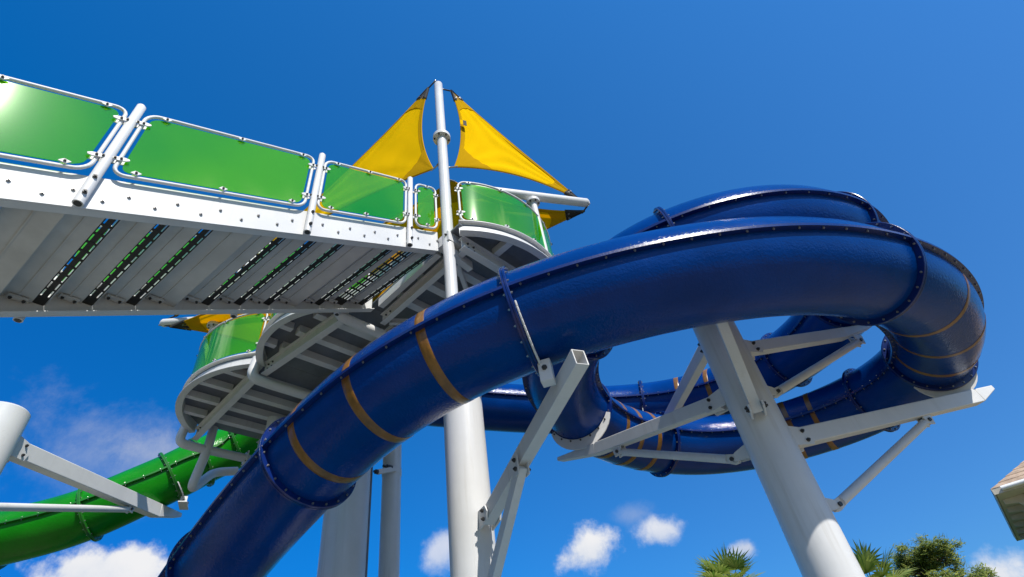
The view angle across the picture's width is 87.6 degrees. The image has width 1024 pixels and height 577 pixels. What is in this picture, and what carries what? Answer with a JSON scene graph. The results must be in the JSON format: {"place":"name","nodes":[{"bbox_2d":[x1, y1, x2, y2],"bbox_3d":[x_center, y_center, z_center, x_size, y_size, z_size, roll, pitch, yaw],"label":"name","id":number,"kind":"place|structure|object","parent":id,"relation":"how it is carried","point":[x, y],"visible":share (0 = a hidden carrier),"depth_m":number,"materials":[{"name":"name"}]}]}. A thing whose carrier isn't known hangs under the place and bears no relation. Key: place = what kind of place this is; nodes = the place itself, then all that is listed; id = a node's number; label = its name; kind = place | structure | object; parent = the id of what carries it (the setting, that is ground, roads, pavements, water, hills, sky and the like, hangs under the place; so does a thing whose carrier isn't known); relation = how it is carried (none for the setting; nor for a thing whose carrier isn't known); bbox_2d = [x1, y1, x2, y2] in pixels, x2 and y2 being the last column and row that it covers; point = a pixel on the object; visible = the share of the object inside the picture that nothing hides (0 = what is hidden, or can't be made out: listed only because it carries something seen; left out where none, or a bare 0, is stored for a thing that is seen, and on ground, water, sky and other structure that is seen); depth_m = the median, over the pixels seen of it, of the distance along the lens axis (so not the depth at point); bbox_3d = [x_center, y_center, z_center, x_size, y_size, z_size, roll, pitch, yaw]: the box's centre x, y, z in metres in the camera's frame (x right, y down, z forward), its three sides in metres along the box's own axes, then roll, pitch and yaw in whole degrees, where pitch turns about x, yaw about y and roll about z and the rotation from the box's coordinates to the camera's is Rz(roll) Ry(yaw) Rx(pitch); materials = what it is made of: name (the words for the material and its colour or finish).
{"place":"outdoors","nodes":[
{"label":"outdoors","id":0,"kind":"place"},
{"bbox_2d":[0,0,1023,576],"label":"sky","id":1,"kind":"structure","parent":0,"point":[914,109],"materials":[{"name":"blue"}]},
{"bbox_2d":[692,543,765,576],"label":"palm tree","id":2,"kind":"object","parent":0,"point":[727,565],"visible":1,"depth_m":20.12,"materials":[{"name":"green plant"}]},
{"bbox_2d":[851,540,918,576],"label":"palm tree","id":3,"kind":"object","parent":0,"point":[867,560],"visible":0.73,"depth_m":17.26,"materials":[{"name":"green plant"}]},
{"bbox_2d":[888,534,998,576],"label":"tree","id":4,"kind":"object","parent":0,"point":[930,558],"visible":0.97,"depth_m":28.94,"materials":[{"name":"green plant"}]},
{"bbox_2d":[990,461,1023,540],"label":"house","id":5,"kind":"structure","parent":0,"point":[1007,491],"depth_m":16.37,"materials":[{"name":"beige"}]},
{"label":"pool deck","id":6,"kind":"structure","parent":0,"visible":0},
{"bbox_2d":[0,401,188,517],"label":"support column","id":7,"kind":"structure","parent":6,"relation":"on","point":[16,447],"depth_m":9.13,"materials":[{"name":"silver metal"}]},
{"bbox_2d":[0,429,259,568],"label":"water slide","id":8,"kind":"object","parent":7,"relation":"on","point":[24,536],"visible":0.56,"depth_m":11.32,"materials":[{"name":"green plastic"}]},
{"bbox_2d":[0,74,440,322],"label":"staircase","id":9,"kind":"structure","parent":6,"relation":"on","point":[51,222],"depth_m":5.77,"materials":[{"name":"silver metal"}]},
{"bbox_2d":[175,181,553,576],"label":"tower","id":10,"kind":"structure","parent":6,"relation":"on","point":[289,364],"depth_m":9.69,"materials":[{"name":"white metal"}]},
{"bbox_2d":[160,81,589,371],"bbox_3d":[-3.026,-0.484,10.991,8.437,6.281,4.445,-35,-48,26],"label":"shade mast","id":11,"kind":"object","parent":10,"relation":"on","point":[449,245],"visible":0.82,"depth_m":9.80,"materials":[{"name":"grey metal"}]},
{"bbox_2d":[167,80,437,318],"bbox_3d":[-4.607,-1.903,11.653,7.246,3.372,0.156,-24,-44,16],"label":"shade sail","id":12,"kind":"object","parent":11,"relation":"attached to","point":[396,149],"visible":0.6,"depth_m":10.86,"materials":[{"name":"yellow fabric"}]},
{"bbox_2d":[158,179,454,345],"bbox_3d":[-3.594,-0.169,11.059,7.078,0.429,4.268,-37,-48,27],"label":"shade sail","id":13,"kind":"object","parent":11,"relation":"attached to","point":[244,330],"visible":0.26,"depth_m":11.49,"materials":[{"name":"yellow fabric"}]},
{"bbox_2d":[372,180,589,302],"bbox_3d":[-2.414,-0.094,11.360,8.306,0.429,2.647,-34,-47,25],"label":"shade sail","id":14,"kind":"object","parent":11,"relation":"attached to","point":[477,206],"visible":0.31,"depth_m":10.16,"materials":[{"name":"yellow fabric"}]},
{"bbox_2d":[443,89,589,201],"bbox_3d":[0.002,-3.023,10.985,2.930,3.000,0.205,10,-45,-21],"label":"shade sail","id":15,"kind":"object","parent":11,"relation":"attached to","point":[485,144],"visible":0.97,"depth_m":10.53,"materials":[{"name":"yellow fabric"}]},
{"bbox_2d":[443,300,588,576],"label":"support column","id":16,"kind":"structure","parent":6,"relation":"on","point":[475,507],"depth_m":6.46,"materials":[{"name":"silver metal"}]},
{"bbox_2d":[551,321,994,576],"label":"support column","id":17,"kind":"structure","parent":6,"relation":"on","point":[772,450],"depth_m":6.67,"materials":[{"name":"silver metal"}]},
{"bbox_2d":[158,184,985,576],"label":"water slide","id":18,"kind":"object","parent":17,"relation":"on","point":[808,258],"visible":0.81,"depth_m":5.77,"materials":[{"name":"blue plastic"}]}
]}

